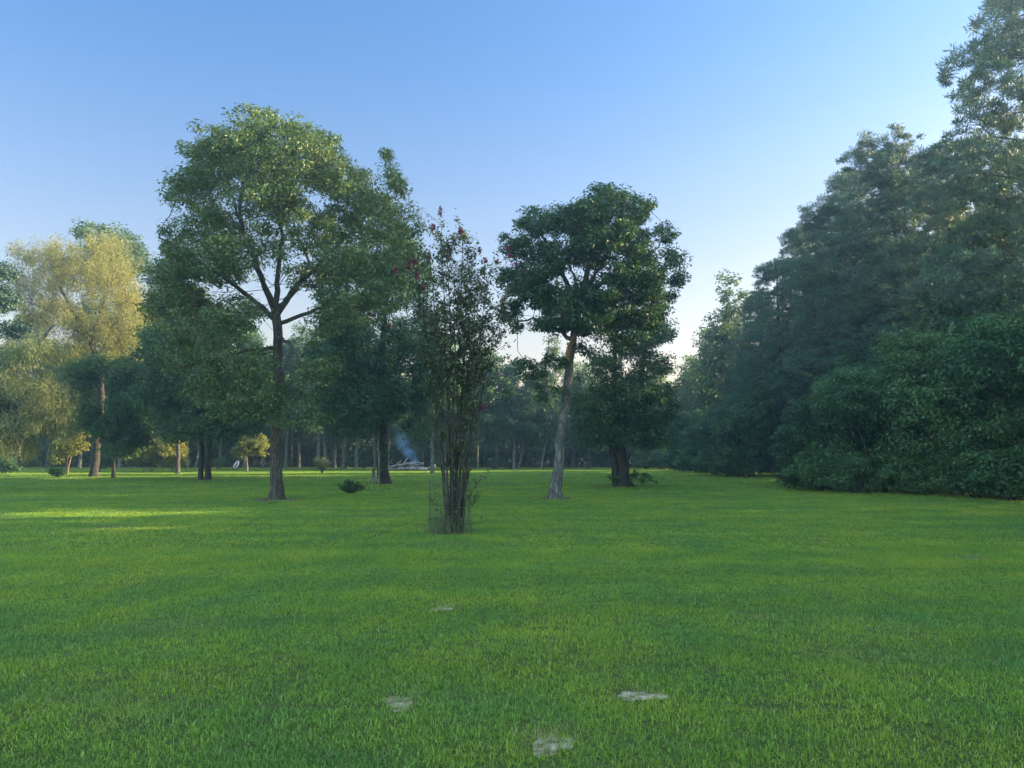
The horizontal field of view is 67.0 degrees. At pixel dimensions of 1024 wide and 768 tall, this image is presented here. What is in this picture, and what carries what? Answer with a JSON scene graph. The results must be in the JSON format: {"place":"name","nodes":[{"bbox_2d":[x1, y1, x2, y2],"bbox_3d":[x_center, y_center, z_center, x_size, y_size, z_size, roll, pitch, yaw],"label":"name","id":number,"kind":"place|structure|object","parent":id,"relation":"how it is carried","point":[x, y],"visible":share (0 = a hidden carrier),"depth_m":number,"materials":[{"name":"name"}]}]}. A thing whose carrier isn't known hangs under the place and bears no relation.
{"place":"outdoors","nodes":[
{"label":"outdoors","id":0,"kind":"place"},
{"bbox_2d":[1,679,100,724],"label":"dry grass","id":1,"kind":"structure","parent":0,"point":[38,703],"depth_m":4.91,"materials":[{"name":"plant"}]},
{"bbox_2d":[66,476,644,534],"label":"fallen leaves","id":2,"kind":"object","parent":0,"point":[563,498],"visible":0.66,"depth_m":26.15,"materials":[{"name":"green plant"}]},
{"bbox_2d":[0,458,1023,767],"bbox_3d":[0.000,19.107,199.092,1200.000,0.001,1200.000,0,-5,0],"label":"ground","id":3,"kind":"structure","parent":0,"point":[758,704],"depth_m":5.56,"materials":[{"name":"green plant"}]},
{"bbox_2d":[0,451,23,473],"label":"dark bush","id":4,"kind":"object","parent":3,"relation":"on","point":[12,466],"visible":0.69,"depth_m":57.15,"materials":[{"name":"green plant"}]},
{"bbox_2d":[0,259,33,341],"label":"tree","id":5,"kind":"object","parent":3,"relation":"on","point":[8,304],"visible":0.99,"depth_m":40.16,"materials":[{"name":"green plant"}]},
{"bbox_2d":[0,301,48,463],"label":"tree","id":6,"kind":"object","parent":3,"relation":"on","point":[15,317],"visible":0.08,"depth_m":74.07,"materials":[{"name":"green plant"}]},
{"bbox_2d":[0,324,85,468],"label":"leaning moss tree","id":7,"kind":"object","parent":3,"relation":"on","point":[25,384],"visible":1,"depth_m":30.20,"materials":[{"name":"green plant"}]},
{"bbox_2d":[28,360,59,467],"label":"tree","id":8,"kind":"object","parent":3,"relation":"on","point":[42,446],"visible":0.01,"depth_m":76.72,"materials":[{"name":"green plant"}]},
{"bbox_2d":[46,466,69,476],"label":"shrub","id":9,"kind":"object","parent":3,"relation":"on","point":[56,472],"visible":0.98,"depth_m":48.06,"materials":[{"name":"green plant"}]},
{"bbox_2d":[46,426,92,474],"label":"red stemmed tree","id":10,"kind":"object","parent":3,"relation":"on","point":[58,451],"visible":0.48,"depth_m":54.50,"materials":[{"name":"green plant"}]},
{"bbox_2d":[58,329,96,467],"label":"tree","id":11,"kind":"object","parent":3,"relation":"on","point":[80,460],"visible":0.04,"depth_m":77.57,"materials":[{"name":"green plant"}]},
{"bbox_2d":[4,226,158,476],"bbox_3d":[-28.326,-2.489,50.346,11.297,17.194,9.100,0,-5,0],"label":"tree","id":12,"kind":"object","parent":3,"relation":"on","point":[60,268],"visible":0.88,"depth_m":49.55,"materials":[{"name":"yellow plant"}]},
{"bbox_2d":[44,217,156,471],"bbox_3d":[-32.745,-3.535,62.334,8.719,21.382,12.875,5,-7,-42],"label":"tall green tree","id":13,"kind":"object","parent":3,"relation":"on","point":[137,247],"visible":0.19,"depth_m":61.35,"materials":[{"name":"green plant"}]},
{"bbox_2d":[88,453,116,468],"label":"bush","id":14,"kind":"object","parent":3,"relation":"on","point":[104,459],"visible":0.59,"depth_m":71.40,"materials":[{"name":"green plant"}]},
{"bbox_2d":[56,351,157,477],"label":"shaded tree","id":15,"kind":"object","parent":3,"relation":"on","point":[122,422],"visible":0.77,"depth_m":45.71,"materials":[{"name":"green plant"}]},
{"bbox_2d":[111,437,161,471],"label":"olive bush","id":16,"kind":"object","parent":3,"relation":"on","point":[143,458],"visible":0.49,"depth_m":62.11,"materials":[{"name":"green plant"}]},
{"bbox_2d":[138,293,197,473],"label":"sunlit tree","id":17,"kind":"object","parent":3,"relation":"on","point":[177,465],"visible":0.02,"depth_m":56.60,"materials":[{"name":"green plant"}]},
{"bbox_2d":[149,432,191,471],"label":"golden bush","id":18,"kind":"object","parent":3,"relation":"on","point":[168,456],"visible":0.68,"depth_m":61.18,"materials":[{"name":"yellow plant"}]},
{"bbox_2d":[151,337,209,467],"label":"tree","id":19,"kind":"object","parent":3,"relation":"on","point":[187,465],"visible":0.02,"depth_m":77.52,"materials":[{"name":"green plant"}]},
{"bbox_2d":[118,293,296,479],"bbox_3d":[-17.256,-0.126,44.227,10.401,11.730,9.330,0,-5,0],"label":"twin trunk tree","id":20,"kind":"object","parent":3,"relation":"on","point":[158,383],"visible":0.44,"depth_m":42.49,"materials":[{"name":"green plant"}]},
{"bbox_2d":[195,343,244,467],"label":"tree","id":21,"kind":"object","parent":3,"relation":"on","point":[220,445],"depth_m":76.75,"materials":[{"name":"green plant"}]},
{"bbox_2d":[211,456,229,468],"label":"bush","id":22,"kind":"object","parent":3,"relation":"on","point":[224,461],"visible":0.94,"depth_m":72.36,"materials":[{"name":"green plant"}]},
{"bbox_2d":[229,328,268,467],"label":"tree","id":23,"kind":"object","parent":3,"relation":"on","point":[255,336],"visible":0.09,"depth_m":78.74,"materials":[{"name":"green plant"}]},
{"bbox_2d":[229,433,270,471],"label":"young tree","id":24,"kind":"object","parent":3,"relation":"on","point":[251,446],"visible":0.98,"depth_m":61.20,"materials":[{"name":"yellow plant"}]},
{"bbox_2d":[234,344,286,467],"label":"tree","id":25,"kind":"object","parent":3,"relation":"on","point":[266,432],"visible":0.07,"depth_m":75.41,"materials":[{"name":"green plant"}]},
{"bbox_2d":[134,102,430,499],"bbox_3d":[-7.889,-3.253,26.872,9.181,14.610,10.491,3,-6,-29],"label":"spreading tree","id":26,"kind":"object","parent":3,"relation":"on","point":[167,274],"visible":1,"depth_m":24.59,"materials":[{"name":"green plant"}]},
{"bbox_2d":[268,337,311,467],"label":"tree","id":27,"kind":"object","parent":3,"relation":"on","point":[287,350],"visible":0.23,"depth_m":74.58,"materials":[{"name":"green plant"}]},
{"bbox_2d":[285,322,322,467],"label":"tree","id":28,"kind":"object","parent":3,"relation":"on","point":[298,442],"visible":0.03,"depth_m":77.82,"materials":[{"name":"green plant"}]},
{"bbox_2d":[287,330,338,468],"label":"tree","id":29,"kind":"object","parent":3,"relation":"on","point":[305,408],"visible":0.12,"depth_m":71.18,"materials":[{"name":"green plant"}]},
{"bbox_2d":[311,456,330,472],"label":"young shrub","id":30,"kind":"object","parent":3,"relation":"on","point":[323,465],"visible":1,"depth_m":56.63,"materials":[{"name":"green plant"}]},
{"bbox_2d":[289,310,354,468],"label":"tree","id":31,"kind":"object","parent":3,"relation":"on","point":[324,443],"visible":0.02,"depth_m":72.52,"materials":[{"name":"green plant"}]},
{"bbox_2d":[314,424,342,467],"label":"tree","id":32,"kind":"object","parent":3,"relation":"on","point":[335,453],"visible":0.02,"depth_m":76.43,"materials":[{"name":"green plant"}]},
{"bbox_2d":[5,387,676,466],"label":"woods","id":33,"kind":"object","parent":3,"relation":"on","point":[529,456],"depth_m":85.18,"materials":[{"name":"green plant"}]},
{"bbox_2d":[318,343,368,468],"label":"tree","id":34,"kind":"object","parent":3,"relation":"on","point":[343,454],"visible":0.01,"depth_m":73.58,"materials":[{"name":"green plant"}]},
{"bbox_2d":[322,313,374,468],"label":"tree","id":35,"kind":"object","parent":3,"relation":"on","point":[356,457],"visible":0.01,"depth_m":72.55,"materials":[{"name":"green plant"}]},
{"bbox_2d":[327,363,370,467],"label":"tree","id":36,"kind":"object","parent":3,"relation":"on","point":[347,447],"visible":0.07,"depth_m":75.73,"materials":[{"name":"green plant"}]},
{"bbox_2d":[338,479,365,492],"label":"fern shrub","id":37,"kind":"object","parent":3,"relation":"on","point":[351,487],"visible":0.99,"depth_m":29.64,"materials":[{"name":"green plant"}]},
{"bbox_2d":[293,227,447,483],"bbox_3d":[-7.031,-1.667,39.015,7.765,13.598,8.566,0,-5,0],"label":"ivy clad tree","id":38,"kind":"object","parent":3,"relation":"on","point":[339,401],"visible":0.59,"depth_m":37.52,"materials":[{"name":"green plant"}]},
{"bbox_2d":[360,340,414,465],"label":"tree","id":39,"kind":"object","parent":3,"relation":"on","point":[398,433],"visible":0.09,"depth_m":67.47,"materials":[{"name":"green plant"}]},
{"bbox_2d":[384,696,412,711],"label":"bare earth","id":40,"kind":"structure","parent":3,"relation":"on","point":[395,705],"depth_m":4.91,"materials":[{"name":"soil"}]},
{"bbox_2d":[375,680,424,710],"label":"dry grass","id":41,"kind":"structure","parent":3,"relation":"on","point":[391,698],"depth_m":5.04,"materials":[{"name":"plant"}]},
{"bbox_2d":[388,458,435,470],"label":"burn pile","id":42,"kind":"object","parent":3,"relation":"on","point":[413,466],"visible":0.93,"depth_m":65.86,"materials":[{"name":"grey wood"}]},
{"bbox_2d":[394,361,436,466],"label":"tree","id":43,"kind":"object","parent":3,"relation":"on","point":[420,448],"visible":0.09,"depth_m":74.74,"materials":[{"name":"green plant"}]},
{"bbox_2d":[406,336,466,473],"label":"tree","id":44,"kind":"object","parent":3,"relation":"on","point":[442,419],"visible":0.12,"depth_m":56.70,"materials":[{"name":"green plant"}]},
{"bbox_2d":[416,507,478,534],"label":"tall grass","id":45,"kind":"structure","parent":3,"relation":"on","point":[434,529],"depth_m":15.12,"materials":[{"name":"green plant"}]},
{"bbox_2d":[429,480,470,533],"bbox_3d":[-1.234,2.458,15.349,0.841,1.090,0.760,0,-5,0],"label":"wire cage","id":46,"kind":"object","parent":3,"relation":"on","point":[433,507],"visible":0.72,"depth_m":15.14,"materials":[{"name":"grey metal"}]},
{"bbox_2d":[429,343,473,467],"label":"tree","id":47,"kind":"object","parent":3,"relation":"on","point":[459,392],"visible":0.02,"depth_m":75.64,"materials":[{"name":"green plant"}]},
{"bbox_2d":[387,206,522,532],"bbox_3d":[-1.145,-0.388,15.693,2.724,6.783,2.258,0,-5,0],"label":"crape myrtle","id":48,"kind":"object","parent":3,"relation":"on","point":[473,347],"visible":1,"depth_m":15.42,"materials":[{"name":"green plant"}]},
{"bbox_2d":[461,356,488,467],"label":"tree","id":49,"kind":"object","parent":3,"relation":"on","point":[477,455],"visible":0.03,"depth_m":77.50,"materials":[{"name":"green plant"}]},
{"bbox_2d":[463,344,521,468],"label":"tree","id":50,"kind":"object","parent":3,"relation":"on","point":[495,430],"visible":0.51,"depth_m":71.49,"materials":[{"name":"green plant"}]},
{"bbox_2d":[486,458,503,468],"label":"bush","id":51,"kind":"object","parent":3,"relation":"on","point":[492,463],"visible":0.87,"depth_m":71.76,"materials":[{"name":"green plant"}]},
{"bbox_2d":[491,358,537,468],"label":"tree","id":52,"kind":"object","parent":3,"relation":"on","point":[513,411],"visible":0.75,"depth_m":71.05,"materials":[{"name":"green plant"}]},
{"bbox_2d":[506,364,550,468],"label":"tree","id":53,"kind":"object","parent":3,"relation":"on","point":[528,383],"visible":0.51,"depth_m":71.85,"materials":[{"name":"green plant"}]},
{"bbox_2d":[527,334,577,468],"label":"tree","id":54,"kind":"object","parent":3,"relation":"on","point":[551,412],"visible":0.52,"depth_m":72.28,"materials":[{"name":"green plant"}]},
{"bbox_2d":[532,734,574,757],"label":"bare earth","id":55,"kind":"structure","parent":3,"relation":"on","point":[548,747],"depth_m":4.21,"materials":[{"name":"soil"}]},
{"bbox_2d":[505,704,607,762],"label":"dry grass","id":56,"kind":"structure","parent":3,"relation":"on","point":[538,728],"depth_m":4.38,"materials":[{"name":"plant"}]},
{"bbox_2d":[550,361,587,467],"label":"tree","id":57,"kind":"object","parent":3,"relation":"on","point":[576,369],"visible":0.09,"depth_m":76.56,"materials":[{"name":"green plant"}]},
{"bbox_2d":[568,359,608,468],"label":"tree","id":58,"kind":"object","parent":3,"relation":"on","point":[585,381],"visible":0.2,"depth_m":74.76,"materials":[{"name":"green plant"}]},
{"bbox_2d":[492,181,692,498],"bbox_3d":[2.846,-1.811,27.053,7.112,11.755,7.208,0,-5,0],"label":"leaning oak","id":59,"kind":"object","parent":3,"relation":"on","point":[595,305],"visible":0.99,"depth_m":25.47,"materials":[{"name":"green plant"}]},
{"bbox_2d":[561,309,687,486],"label":"split trunk tree","id":60,"kind":"object","parent":3,"relation":"on","point":[613,399],"visible":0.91,"depth_m":34.83,"materials":[{"name":"green plant"}]},
{"bbox_2d":[620,370,653,467],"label":"tree","id":61,"kind":"object","parent":3,"relation":"on","point":[635,423],"visible":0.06,"depth_m":76.59,"materials":[{"name":"green plant"}]},
{"bbox_2d":[629,448,649,468],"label":"bush","id":62,"kind":"object","parent":3,"relation":"on","point":[638,459],"visible":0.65,"depth_m":73.29,"materials":[{"name":"green plant"}]},
{"bbox_2d":[597,681,686,705],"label":"dry grass","id":63,"kind":"structure","parent":3,"relation":"on","point":[643,690],"depth_m":5.16,"materials":[{"name":"plant"}]},
{"bbox_2d":[617,691,669,700],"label":"bare earth","id":64,"kind":"structure","parent":3,"relation":"on","point":[629,694],"depth_m":5.07,"materials":[{"name":"soil"}]},
{"bbox_2d":[644,447,666,469],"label":"bush","id":65,"kind":"object","parent":3,"relation":"on","point":[656,454],"visible":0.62,"depth_m":69.13,"materials":[{"name":"green plant"}]},
{"bbox_2d":[650,366,674,407],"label":"tree","id":66,"kind":"object","parent":3,"relation":"on","point":[662,379],"visible":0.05,"depth_m":79.92,"materials":[{"name":"green plant"}]},
{"bbox_2d":[644,408,686,468],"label":"border bush","id":67,"kind":"object","parent":3,"relation":"on","point":[648,452],"visible":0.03,"depth_m":71.06,"materials":[{"name":"green plant"}]},
{"bbox_2d":[657,445,691,470],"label":"bush","id":68,"kind":"object","parent":3,"relation":"on","point":[673,452],"visible":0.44,"depth_m":63.46,"materials":[{"name":"green plant"}]},
{"bbox_2d":[660,410,702,470],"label":"border bush","id":69,"kind":"object","parent":3,"relation":"on","point":[682,424],"visible":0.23,"depth_m":63.73,"materials":[{"name":"green plant"}]},
{"bbox_2d":[671,352,699,414],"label":"tree","id":70,"kind":"object","parent":3,"relation":"on","point":[678,383],"visible":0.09,"depth_m":76.74,"materials":[{"name":"green plant"}]},
{"bbox_2d":[672,447,700,472],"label":"bush","id":71,"kind":"object","parent":3,"relation":"on","point":[680,462],"visible":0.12,"depth_m":58.90,"materials":[{"name":"green plant"}]},
{"bbox_2d":[677,408,718,462],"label":"border bush","id":72,"kind":"object","parent":3,"relation":"on","point":[691,445],"visible":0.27,"depth_m":57.62,"materials":[{"name":"green plant"}]},
{"bbox_2d":[676,325,725,413],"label":"tree","id":73,"kind":"object","parent":3,"relation":"on","point":[690,406],"visible":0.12,"depth_m":72.91,"materials":[{"name":"green plant"}]},
{"bbox_2d":[689,447,716,474],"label":"bush","id":74,"kind":"object","parent":3,"relation":"on","point":[703,453],"visible":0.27,"depth_m":53.49,"materials":[{"name":"green plant"}]},
{"bbox_2d":[683,269,757,410],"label":"tree","id":75,"kind":"object","parent":3,"relation":"on","point":[722,333],"visible":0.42,"depth_m":62.72,"materials":[{"name":"green plant"}]},
{"bbox_2d":[693,400,779,475],"bbox_3d":[15.132,3.467,51.970,5.636,5.632,5.541,1,-5,-12],"label":"border bush","id":76,"kind":"object","parent":3,"relation":"on","point":[705,432],"visible":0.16,"depth_m":51.48,"materials":[{"name":"green plant"}]},
{"bbox_2d":[713,444,767,476],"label":"bush","id":77,"kind":"object","parent":3,"relation":"on","point":[754,466],"visible":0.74,"depth_m":48.49,"materials":[{"name":"green plant"}]},
{"bbox_2d":[712,291,783,473],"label":"pine tree","id":78,"kind":"object","parent":3,"relation":"on","point":[746,310],"visible":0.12,"depth_m":57.43,"materials":[{"name":"green plant"}]},
{"bbox_2d":[707,383,792,476],"bbox_3d":[15.327,3.030,49.367,5.233,6.066,5.145,2,-5,-17],"label":"border bush","id":79,"kind":"object","parent":3,"relation":"on","point":[756,423],"visible":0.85,"depth_m":48.43,"materials":[{"name":"green plant"}]},
{"bbox_2d":[707,252,831,464],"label":"pine tree","id":80,"kind":"object","parent":3,"relation":"on","point":[769,348],"visible":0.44,"depth_m":49.69,"materials":[{"name":"green plant"}]},
{"bbox_2d":[737,218,835,409],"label":"pine tree","id":81,"kind":"object","parent":3,"relation":"on","point":[784,239],"visible":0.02,"depth_m":54.53,"materials":[{"name":"green plant"}]},
{"bbox_2d":[780,448,835,490],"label":"bush","id":82,"kind":"object","parent":3,"relation":"on","point":[787,473],"visible":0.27,"depth_m":31.85,"materials":[{"name":"green plant"}]},
{"bbox_2d":[759,189,884,424],"bbox_3d":[18.746,-3.006,45.785,7.956,17.407,8.520,-2,-5,24],"label":"pine tree","id":83,"kind":"object","parent":3,"relation":"on","point":[815,264],"visible":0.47,"depth_m":44.92,"materials":[{"name":"green plant"}]},
{"bbox_2d":[770,389,880,489],"bbox_3d":[13.723,2.349,33.323,4.831,4.549,4.749,4,-7,-41],"label":"border bush","id":84,"kind":"object","parent":3,"relation":"on","point":[802,432],"visible":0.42,"depth_m":32.84,"materials":[{"name":"green plant"}]},
{"bbox_2d":[778,159,891,389],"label":"pine tree","id":85,"kind":"object","parent":3,"relation":"on","point":[837,181],"visible":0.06,"depth_m":50.40,"materials":[{"name":"green plant"}]},
{"bbox_2d":[801,347,875,441],"bbox_3d":[18.064,1.619,39.850,6.238,7.287,6.319,4,-6,-36],"label":"border bush","id":86,"kind":"object","parent":3,"relation":"on","point":[840,363],"visible":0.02,"depth_m":39.23,"materials":[{"name":"green plant"}]},
{"bbox_2d":[822,449,888,492],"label":"bush","id":87,"kind":"object","parent":3,"relation":"on","point":[849,460],"visible":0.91,"depth_m":29.60,"materials":[{"name":"green plant"}]},
{"bbox_2d":[793,362,948,492],"bbox_3d":[14.572,1.704,30.706,5.764,5.431,5.665,4,-6,-38],"label":"border bush","id":88,"kind":"object","parent":3,"relation":"on","point":[846,402],"visible":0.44,"depth_m":30.24,"materials":[{"name":"green plant"}]},
{"bbox_2d":[815,122,953,385],"bbox_3d":[19.471,-4.402,40.810,7.358,19.338,7.729,1,-5,-11],"label":"pine tree","id":89,"kind":"object","parent":3,"relation":"on","point":[883,179],"visible":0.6,"depth_m":40.26,"materials":[{"name":"green plant"}]},
{"bbox_2d":[862,337,924,445],"bbox_3d":[19.596,1.121,37.124,6.332,7.799,6.441,-2,-5,22],"label":"border bush","id":90,"kind":"object","parent":3,"relation":"on","point":[875,359],"depth_m":37.52,"materials":[{"name":"green plant"}]},
{"bbox_2d":[841,164,981,347],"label":"pine tree","id":91,"kind":"object","parent":3,"relation":"on","point":[929,232],"visible":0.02,"depth_m":45.30,"materials":[{"name":"green plant"}]},
{"bbox_2d":[874,446,951,494],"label":"bush","id":92,"kind":"object","parent":3,"relation":"on","point":[900,478],"visible":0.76,"depth_m":28.44,"materials":[{"name":"green plant"}]},
{"bbox_2d":[855,127,1023,371],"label":"pine tree","id":93,"kind":"object","parent":3,"relation":"on","point":[913,267],"visible":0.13,"depth_m":36.59,"materials":[{"name":"green plant"}]},
{"bbox_2d":[856,327,1023,494],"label":"border bush","id":94,"kind":"object","parent":3,"relation":"on","point":[957,414],"visible":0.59,"depth_m":27.79,"materials":[{"name":"green plant"}]},
{"bbox_2d":[898,215,1023,420],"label":"tree","id":95,"kind":"object","parent":3,"relation":"on","point":[949,305],"visible":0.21,"depth_m":32.75,"materials":[{"name":"green plant"}]},
{"bbox_2d":[910,0,1023,336],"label":"pine tree","id":96,"kind":"object","parent":3,"relation":"on","point":[969,164],"visible":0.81,"depth_m":32.24,"materials":[{"name":"green plant"}]},
{"bbox_2d":[916,309,1023,494],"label":"border bush","id":97,"kind":"object","parent":3,"relation":"on","point":[990,331],"visible":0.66,"depth_m":26.70,"materials":[{"name":"green plant"}]},
{"bbox_2d":[931,451,1016,497],"bbox_3d":[16.179,3.188,27.206,2.663,1.818,2.366,3,-6,-28],"label":"bush","id":98,"kind":"object","parent":3,"relation":"on","point":[956,489],"visible":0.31,"depth_m":27.11,"materials":[{"name":"green plant"}]},
{"bbox_2d":[958,443,1023,500],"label":"bush","id":99,"kind":"object","parent":3,"relation":"on","point":[1011,461],"visible":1,"depth_m":25.25,"materials":[{"name":"green plant"}]},
{"bbox_2d":[978,134,1023,299],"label":"pine tree","id":100,"kind":"object","parent":3,"relation":"on","point":[1018,176],"visible":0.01,"depth_m":42.81,"materials":[{"name":"green plant"}]},
{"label":"bare earth","id":101,"kind":"structure","parent":3,"relation":"on","visible":0},
{"bbox_2d":[355,374,385,483],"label":"slim tree","id":102,"kind":"object","parent":101,"relation":"on","point":[374,456],"visible":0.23,"depth_m":37.95,"materials":[{"name":"green plant"}]},
{"bbox_2d":[360,392,393,483],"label":"slim tree","id":103,"kind":"object","parent":101,"relation":"on","point":[378,425],"visible":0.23,"depth_m":37.94,"materials":[{"name":"green plant"}]},
{"bbox_2d":[0,0,1023,450],"label":"sky","id":104,"kind":"structure","parent":0,"point":[734,115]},
{"bbox_2d":[749,605,916,637],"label":"dry grass","id":105,"kind":"structure","parent":0,"point":[830,620],"depth_m":7.32,"materials":[{"name":"plant"}]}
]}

